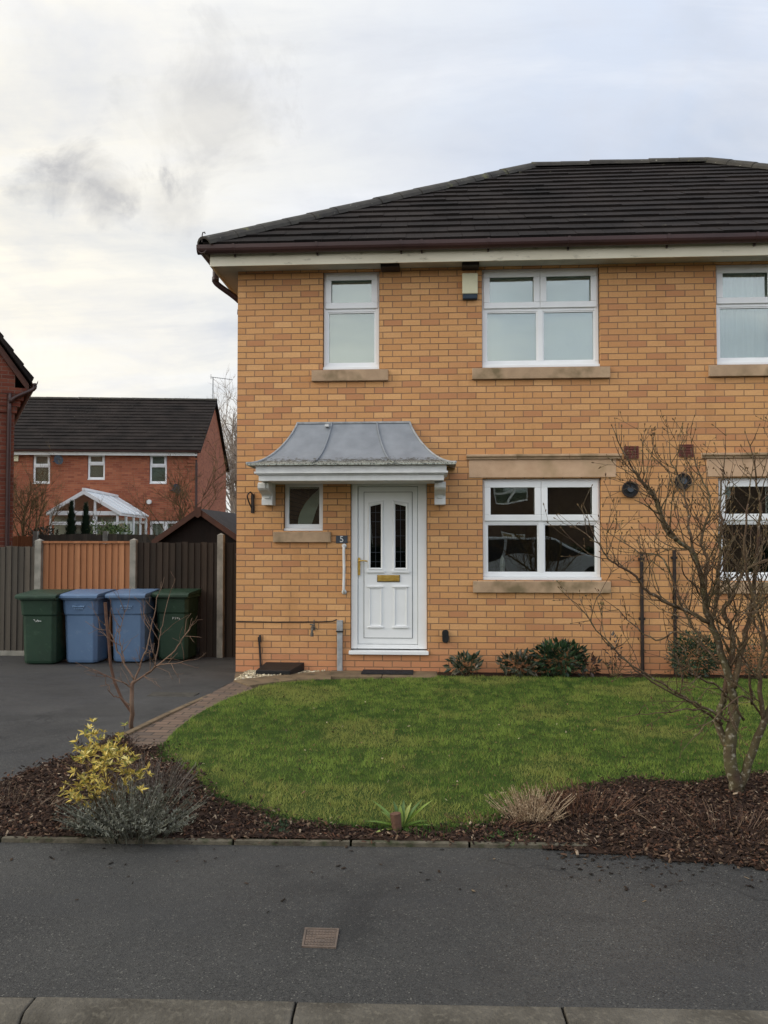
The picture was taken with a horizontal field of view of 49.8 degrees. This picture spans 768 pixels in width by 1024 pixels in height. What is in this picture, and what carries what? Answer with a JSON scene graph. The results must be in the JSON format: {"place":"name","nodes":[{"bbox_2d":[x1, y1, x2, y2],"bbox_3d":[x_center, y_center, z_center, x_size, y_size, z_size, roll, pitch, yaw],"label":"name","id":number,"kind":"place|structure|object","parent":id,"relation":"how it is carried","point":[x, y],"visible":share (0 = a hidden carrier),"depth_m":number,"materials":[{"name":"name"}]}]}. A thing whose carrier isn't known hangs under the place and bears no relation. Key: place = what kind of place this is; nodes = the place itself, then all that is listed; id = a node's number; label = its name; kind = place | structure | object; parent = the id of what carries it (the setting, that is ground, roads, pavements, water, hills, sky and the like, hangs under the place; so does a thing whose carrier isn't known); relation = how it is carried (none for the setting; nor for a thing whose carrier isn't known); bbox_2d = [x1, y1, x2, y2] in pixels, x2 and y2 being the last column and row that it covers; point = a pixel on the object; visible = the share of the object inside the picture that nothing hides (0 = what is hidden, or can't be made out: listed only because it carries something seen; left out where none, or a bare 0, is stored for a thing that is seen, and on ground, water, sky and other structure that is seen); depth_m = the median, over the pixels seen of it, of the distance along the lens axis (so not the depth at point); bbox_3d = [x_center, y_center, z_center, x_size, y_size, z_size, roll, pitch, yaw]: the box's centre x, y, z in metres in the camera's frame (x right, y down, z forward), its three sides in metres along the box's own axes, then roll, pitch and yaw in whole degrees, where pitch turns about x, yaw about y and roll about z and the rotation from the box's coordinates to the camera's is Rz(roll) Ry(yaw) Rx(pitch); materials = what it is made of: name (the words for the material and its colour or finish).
{"place":"outdoors","nodes":[
{"label":"outdoors","id":0,"kind":"place"},
{"bbox_2d":[0,332,37,546],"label":"brick house","id":1,"kind":"structure","parent":0,"point":[18,387],"depth_m":15.61,"materials":[{"name":"brick"}]},
{"bbox_2d":[0,656,235,780],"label":"driveway","id":2,"kind":"structure","parent":0,"point":[46,710],"depth_m":8.48,"materials":[{"name":"grey asphalt"}]},
{"bbox_2d":[15,589,74,663],"bbox_3d":[-4.936,1.673,12.107,0.590,1.051,0.802,0,-2,1],"label":"wheelie bin","id":3,"kind":"object","parent":2,"relation":"on","point":[44,623],"visible":0.79,"depth_m":11.84,"materials":[{"name":"green plastic"}]},
{"bbox_2d":[59,589,115,662],"bbox_3d":[-4.368,1.680,12.220,0.590,1.051,0.802,0,-2,3],"label":"wheelie bin","id":4,"kind":"object","parent":2,"relation":"on","point":[84,644],"visible":0.86,"depth_m":11.95,"materials":[{"name":"blue plastic"}]},
{"bbox_2d":[0,533,235,657],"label":"garden fence","id":5,"kind":"object","parent":2,"relation":"on","point":[208,569],"visible":0.48,"depth_m":12.81,"materials":[{"name":"wood"}]},
{"bbox_2d":[36,695,206,767],"bbox_3d":[-1.982,1.958,7.542,0.159,0.264,3.781,0,-2,11],"label":"path edging","id":6,"kind":"object","parent":2,"relation":"on","point":[148,723],"visible":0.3,"depth_m":7.33,"materials":[{"name":"grey concrete"}]},
{"bbox_2d":[105,589,159,661],"bbox_3d":[-3.727,1.687,12.336,0.590,1.051,0.802,0,-2,2],"label":"wheelie bin","id":7,"kind":"object","parent":2,"relation":"on","point":[133,625],"visible":0.71,"depth_m":12.07,"materials":[{"name":"blue plastic"}]},
{"bbox_2d":[150,588,200,659],"bbox_3d":[-3.126,1.696,12.573,0.590,1.051,0.802,0,-2,6],"label":"wheelie bin","id":8,"kind":"object","parent":2,"relation":"on","point":[182,603],"visible":0.83,"depth_m":12.31,"materials":[{"name":"green plastic"}]},
{"bbox_2d":[58,684,227,838],"bbox_3d":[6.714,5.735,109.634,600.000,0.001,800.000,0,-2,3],"label":"ground","id":9,"kind":"structure","parent":0,"point":[87,836],"depth_m":5.64,"materials":[{"name":"grey concrete"}]},
{"bbox_2d":[28,526,59,535],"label":"garden bush","id":10,"kind":"object","parent":9,"relation":"on","point":[51,531],"visible":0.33,"depth_m":23.45,"materials":[{"name":"green plant"}]},
{"bbox_2d":[13,442,82,535],"bbox_3d":[-11.174,0.357,24.233,4.606,4.983,3.572,0,-2,3],"label":"bare tree","id":11,"kind":"object","parent":9,"relation":"on","point":[22,499],"visible":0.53,"depth_m":24.18,"materials":[{"name":"brown plant"}]},
{"bbox_2d":[13,450,126,535],"bbox_3d":[-10.722,0.412,24.645,5.670,4.893,3.340,0,-2,3],"label":"bare tree","id":12,"kind":"object","parent":9,"relation":"on","point":[41,508],"visible":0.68,"depth_m":24.73,"materials":[{"name":"brown plant"}]},
{"bbox_2d":[65,499,78,533],"bbox_3d":[-8.729,1.212,23.116,0.482,3.183,0.498,0,-2,3],"label":"conifer","id":13,"kind":"object","parent":9,"relation":"on","point":[71,527],"visible":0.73,"depth_m":23.08,"materials":[{"name":"green plant"}]},
{"bbox_2d":[80,501,91,533],"bbox_3d":[-8.368,1.239,23.188,0.429,3.133,0.447,1,-2,-34],"label":"conifer","id":14,"kind":"object","parent":9,"relation":"on","point":[85,526],"visible":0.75,"depth_m":23.16,"materials":[{"name":"green plant"}]},
{"bbox_2d":[13,531,159,546],"bbox_3d":[-7.423,1.624,21.897,6.575,2.236,0.110,0,-2,3],"label":"garden fence","id":15,"kind":"object","parent":9,"relation":"on","point":[20,541],"visible":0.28,"depth_m":21.98,"materials":[{"name":"wood"}]},
{"bbox_2d":[46,488,148,534],"bbox_3d":[-9.382,1.177,27.458,2.241,3.706,4.030,0,-2,-4],"label":"conservatory","id":16,"kind":"object","parent":9,"relation":"on","point":[123,511],"visible":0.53,"depth_m":26.05,"materials":[{"name":"white plastic"}]},
{"bbox_2d":[90,518,122,534],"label":"garden bush","id":17,"kind":"object","parent":9,"relation":"on","point":[95,526],"visible":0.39,"depth_m":23.34,"materials":[{"name":"green plant"}]},
{"bbox_2d":[100,522,132,533],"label":"garden bush","id":18,"kind":"object","parent":9,"relation":"on","point":[121,528],"visible":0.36,"depth_m":23.27,"materials":[{"name":"green plant"}]},
{"bbox_2d":[13,377,231,535],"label":"brick house","id":19,"kind":"structure","parent":9,"relation":"on","point":[112,445],"depth_m":30.17,"materials":[{"name":"brick"}]},
{"bbox_2d":[33,455,49,483],"bbox_3d":[-12.297,-1.552,29.781,0.596,1.088,0.153,0,-2,-4],"label":"window","id":20,"kind":"structure","parent":19,"relation":"in","point":[42,460],"depth_m":29.84,"materials":[{"name":"white plastic"}]},
{"bbox_2d":[88,455,104,479],"bbox_3d":[-10.372,-1.630,29.904,0.605,0.948,0.153,0,-2,-4],"label":"window","id":21,"kind":"structure","parent":19,"relation":"in","point":[96,463],"depth_m":29.95,"materials":[{"name":"white plastic"}]},
{"bbox_2d":[150,456,166,483],"bbox_3d":[-8.175,-1.566,30.040,0.612,1.098,0.153,0,-2,-4],"label":"window","id":22,"kind":"structure","parent":19,"relation":"in","point":[157,463],"depth_m":30.09,"materials":[{"name":"white plastic"}]},
{"bbox_2d":[150,521,176,534],"bbox_3d":[-7.907,1.040,29.969,1.115,1.441,0.153,0,-2,-4],"label":"window","id":23,"kind":"structure","parent":19,"relation":"in","point":[157,531],"depth_m":30.02,"materials":[{"name":"white plastic"}]},
{"bbox_2d":[121,427,236,540],"bbox_3d":[-4.850,0.358,19.583,2.616,4.657,3.532,1,-2,-20],"label":"bare tree","id":24,"kind":"object","parent":9,"relation":"on","point":[179,484],"visible":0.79,"depth_m":19.29,"materials":[{"name":"brown plant"}]},
{"bbox_2d":[212,368,236,512],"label":"bare tree","id":25,"kind":"object","parent":9,"relation":"on","point":[232,421],"visible":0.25,"depth_m":50.53,"materials":[{"name":"brown plant"}]},
{"bbox_2d":[221,422,236,513],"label":"bare tree","id":26,"kind":"object","parent":9,"relation":"on","point":[233,481],"visible":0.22,"depth_m":44.22,"materials":[{"name":"brown plant"}]},
{"bbox_2d":[196,157,767,674],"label":"brick house","id":27,"kind":"structure","parent":9,"relation":"on","point":[440,385],"depth_m":9.98,"materials":[{"name":"brick"}]},
{"bbox_2d":[273,484,330,541],"bbox_3d":[-0.988,0.005,10.102,0.704,0.727,0.185,0,-2,3],"label":"window","id":28,"kind":"structure","parent":27,"relation":"in","point":[277,536],"depth_m":10.07,"materials":[{"name":"white plastic"}]},
{"bbox_2d":[311,272,387,381],"bbox_3d":[-0.409,-2.268,10.160,0.934,1.361,0.218,0,-2,3],"label":"window","id":29,"kind":"structure","parent":27,"relation":"in","point":[351,300],"depth_m":10.21,"materials":[{"name":"white plastic"}]},
{"bbox_2d":[349,484,428,654],"bbox_3d":[0.059,0.672,10.013,0.956,2.077,0.170,0,-2,3],"label":"door","id":30,"kind":"structure","parent":27,"relation":"in","point":[389,521],"depth_m":10.02,"materials":[{"name":"white plastic"}]},
{"bbox_2d":[500,556,504,571],"bbox_3d":[1.456,0.688,10.183,0.063,0.300,0.063,0,-2,3],"label":"ornament","id":31,"kind":"object","parent":27,"relation":"on","point":[502,565],"visible":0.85,"depth_m":10.16,"materials":[{"name":"grey glass"}]},
{"bbox_2d":[472,268,609,379],"bbox_3d":[1.881,-2.273,10.020,1.635,1.361,0.218,0,-2,3],"label":"window","id":32,"kind":"structure","parent":27,"relation":"in","point":[545,321],"depth_m":10.08,"materials":[{"name":"white plastic"}]},
{"bbox_2d":[473,479,610,592],"bbox_3d":[1.874,0.282,9.918,1.621,1.360,0.185,0,-2,3],"label":"window","id":33,"kind":"structure","parent":27,"relation":"in","point":[540,517],"depth_m":9.92,"materials":[{"name":"white plastic"}]},
{"bbox_2d":[708,264,767,376],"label":"window","id":34,"kind":"structure","parent":27,"relation":"in","point":[741,290],"depth_m":9.98,"materials":[{"name":"white plastic"}]},
{"bbox_2d":[714,478,767,593],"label":"window","id":35,"kind":"structure","parent":27,"relation":"in","point":[743,482],"depth_m":9.79,"materials":[{"name":"white plastic"}]},
{"bbox_2d":[126,681,252,748],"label":"brick path","id":36,"kind":"structure","parent":0,"point":[161,730],"depth_m":7.37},
{"bbox_2d":[152,507,236,619],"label":"garden shed","id":37,"kind":"structure","parent":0,"point":[198,525],"depth_m":14.71,"materials":[{"name":"wood"}]},
{"bbox_2d":[234,672,253,678],"bbox_3d":[-1.239,2.026,9.649,1.165,0.200,0.736,0,-2,3],"label":"gravel bed","id":38,"kind":"object","parent":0,"point":[237,674],"visible":0.11,"depth_m":9.85,"materials":[{"name":"beige gravel"}]},
{"bbox_2d":[234,669,324,679],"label":"gravel","id":39,"kind":"structure","parent":38,"relation":"on","point":[250,673],"depth_m":9.67,"materials":[{"name":"beige gravel"}]},
{"bbox_2d":[256,662,303,674],"bbox_3d":[-1.230,1.854,9.821,0.524,0.099,0.310,0,-2,3],"label":"drain cover","id":40,"kind":"object","parent":39,"relation":"on","point":[284,668],"visible":1,"depth_m":9.78,"materials":[{"name":"black plastic"}]},
{"bbox_2d":[234,671,330,687],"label":"slab path","id":41,"kind":"structure","parent":0,"point":[255,682],"depth_m":9.39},
{"bbox_2d":[328,670,436,679],"bbox_3d":[-0.011,2.013,9.715,1.272,0.235,0.417,0,-2,3],"label":"doorstep","id":42,"kind":"object","parent":41,"relation":"on","point":[344,674],"visible":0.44,"depth_m":9.57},
{"bbox_2d":[361,669,413,674],"bbox_3d":[0.042,1.887,9.762,0.605,0.015,0.270,0,-2,3],"label":"doormat","id":43,"kind":"object","parent":42,"relation":"on","point":[392,672],"visible":1,"depth_m":9.68,"materials":[{"name":"black rubber"}]},
{"bbox_2d":[0,842,767,1015],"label":"pavement","id":44,"kind":"structure","parent":0,"point":[539,930],"depth_m":3.43,"materials":[{"name":"grey asphalt"}]},
{"bbox_2d":[0,836,587,848],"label":"pavement edging","id":45,"kind":"object","parent":44,"relation":"on","point":[271,842],"visible":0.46,"depth_m":4.34,"materials":[{"name":"concrete"}]},
{"bbox_2d":[302,927,338,948],"bbox_3d":[-0.257,1.711,3.327,0.148,0.006,0.160,0,-2,3],"label":"water cover","id":46,"kind":"object","parent":44,"relation":"on","point":[320,938],"visible":1,"depth_m":3.32,"materials":[{"name":"metal"}]},
{"bbox_2d":[10,845,767,911],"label":"leaf litter","id":47,"kind":"object","parent":44,"relation":"on","point":[587,856],"visible":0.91,"depth_m":4.05,"materials":[{"name":"brown plant"}]},
{"bbox_2d":[0,732,767,870],"bbox_3d":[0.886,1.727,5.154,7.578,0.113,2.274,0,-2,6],"label":"bark mulch","id":48,"kind":"object","parent":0,"point":[671,792],"visible":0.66,"depth_m":4.65,"materials":[{"name":"brown wood"}]},
{"bbox_2d":[0,780,73,811],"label":"twiggy plant","id":49,"kind":"object","parent":48,"relation":"on","point":[15,793],"visible":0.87,"depth_m":4.92,"materials":[{"name":"brown plant"}]},
{"bbox_2d":[67,727,138,755],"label":"seedhead plant","id":50,"kind":"object","parent":48,"relation":"on","point":[81,744],"visible":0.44,"depth_m":6.07,"materials":[{"name":"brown plant"}]},
{"bbox_2d":[58,718,152,820],"bbox_3d":[-1.560,1.452,4.688,0.632,0.641,0.538,0,-2,3],"label":"yellow shrub","id":51,"kind":"object","parent":48,"relation":"on","point":[87,751],"visible":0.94,"depth_m":4.65,"materials":[{"name":"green plant"}]},
{"bbox_2d":[51,777,213,844],"bbox_3d":[-1.367,1.595,4.477,0.819,0.318,0.607,0,-2,3],"label":"lavender bush","id":52,"kind":"object","parent":48,"relation":"on","point":[128,818],"visible":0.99,"depth_m":4.41,"materials":[{"name":"grey plant"}]},
{"bbox_2d":[76,576,203,728],"bbox_3d":[-1.980,1.198,6.915,1.209,1.397,0.573,0,-2,11],"label":"tree","id":53,"kind":"object","parent":48,"relation":"on","point":[131,702],"visible":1,"depth_m":6.96,"materials":[{"name":"brown plant"}]},
{"bbox_2d":[100,751,201,801],"bbox_3d":[-1.443,1.631,5.103,0.641,0.289,0.562,0,-2,3],"label":"lavender bush","id":54,"kind":"object","parent":48,"relation":"on","point":[149,780],"visible":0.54,"depth_m":5.08,"materials":[{"name":"plant"}]},
{"bbox_2d":[257,818,295,837],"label":"green weed","id":55,"kind":"object","parent":48,"relation":"on","point":[281,824],"visible":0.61,"depth_m":4.52,"materials":[{"name":"green plant"}]},
{"bbox_2d":[368,800,433,840],"bbox_3d":[0.102,1.681,4.518,0.422,0.190,0.163,0,-2,3],"label":"spiky plant","id":56,"kind":"object","parent":48,"relation":"on","point":[399,817],"visible":0.88,"depth_m":4.54,"materials":[{"name":"green plant"}]},
{"bbox_2d":[427,810,552,832],"bbox_3d":[0.578,1.705,4.564,0.689,0.104,0.372,0,-2,3],"label":"dead perennial","id":57,"kind":"object","parent":48,"relation":"on","point":[505,821],"visible":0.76,"depth_m":4.57,"materials":[{"name":"brown plant"}]},
{"bbox_2d":[483,828,534,845],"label":"green weed","id":58,"kind":"object","parent":48,"relation":"on","point":[501,831],"visible":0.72,"depth_m":4.41,"materials":[{"name":"green plant"}]},
{"bbox_2d":[484,783,574,824],"bbox_3d":[0.822,1.641,4.675,0.445,0.240,0.439,1,-2,-28],"label":"dry clump","id":59,"kind":"object","parent":48,"relation":"on","point":[524,809],"visible":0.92,"depth_m":4.65,"materials":[{"name":"brown plant"}]},
{"bbox_2d":[507,776,649,820],"bbox_3d":[1.113,1.646,4.780,0.826,0.238,0.541,0,-2,3],"label":"dead perennial","id":60,"kind":"object","parent":48,"relation":"on","point":[573,809],"visible":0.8,"depth_m":4.77,"materials":[{"name":"brown plant"}]},
{"bbox_2d":[543,410,767,792],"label":"bare tree","id":61,"kind":"object","parent":48,"relation":"on","point":[737,780],"visible":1,"depth_m":5.09,"materials":[{"name":"brown plant"}]},
{"bbox_2d":[627,797,767,844],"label":"dead perennial","id":62,"kind":"object","parent":48,"relation":"on","point":[709,816],"visible":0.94,"depth_m":4.48,"materials":[{"name":"brown plant"}]},
{"bbox_2d":[0,0,767,512],"label":"sky","id":63,"kind":"structure","parent":0,"point":[131,131],"materials":[{"name":"white"}]},
{"bbox_2d":[150,674,767,847],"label":"lawn","id":64,"kind":"structure","parent":0,"point":[394,779],"depth_m":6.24,"materials":[{"name":"green plant"}]},
{"bbox_2d":[177,675,766,810],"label":"fallen leaves","id":65,"kind":"object","parent":64,"relation":"on","point":[430,741],"visible":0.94,"depth_m":6.62,"materials":[{"name":"brown plant"}]},
{"bbox_2d":[438,672,767,678],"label":"wall bed","id":66,"kind":"object","parent":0,"point":[495,674],"visible":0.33,"depth_m":9.63,"materials":[{"name":"soil"}]},
{"bbox_2d":[443,650,483,675],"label":"evergreen shrub","id":67,"kind":"object","parent":66,"relation":"on","point":[468,659],"visible":0.98,"depth_m":9.64,"materials":[{"name":"green plant"}]},
{"bbox_2d":[496,647,545,676],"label":"evergreen shrub","id":68,"kind":"object","parent":66,"relation":"on","point":[510,656],"visible":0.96,"depth_m":9.57,"materials":[{"name":"green plant"}]},
{"bbox_2d":[528,637,590,676],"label":"evergreen shrub","id":69,"kind":"object","parent":66,"relation":"on","point":[565,646],"visible":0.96,"depth_m":9.52,"materials":[{"name":"green plant"}]},
{"bbox_2d":[574,651,601,676],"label":"evergreen shrub","id":70,"kind":"object","parent":66,"relation":"on","point":[593,660],"visible":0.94,"depth_m":9.52,"materials":[{"name":"green plant"}]},
{"bbox_2d":[596,630,631,676],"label":"dead stalk","id":71,"kind":"object","parent":66,"relation":"on","point":[606,663],"visible":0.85,"depth_m":9.56,"materials":[{"name":"brown plant"}]},
{"bbox_2d":[664,629,720,678],"bbox_3d":[3.528,1.634,9.411,0.698,0.606,0.507,0,-2,3],"label":"evergreen shrub","id":72,"kind":"object","parent":66,"relation":"on","point":[711,662],"visible":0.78,"depth_m":9.38,"materials":[{"name":"green plant"}]},
{"bbox_2d":[724,637,767,677],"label":"evergreen shrub","id":73,"kind":"object","parent":66,"relation":"on","point":[750,661],"visible":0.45,"depth_m":9.45,"materials":[{"name":"green plant"}]},
{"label":"road","id":74,"kind":"structure","parent":0,"visible":0},
{"bbox_2d":[0,997,767,1023],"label":"kerb","id":75,"kind":"structure","parent":74,"relation":"on","point":[49,1010],"depth_m":2.79,"materials":[{"name":"concrete"}]}
]}

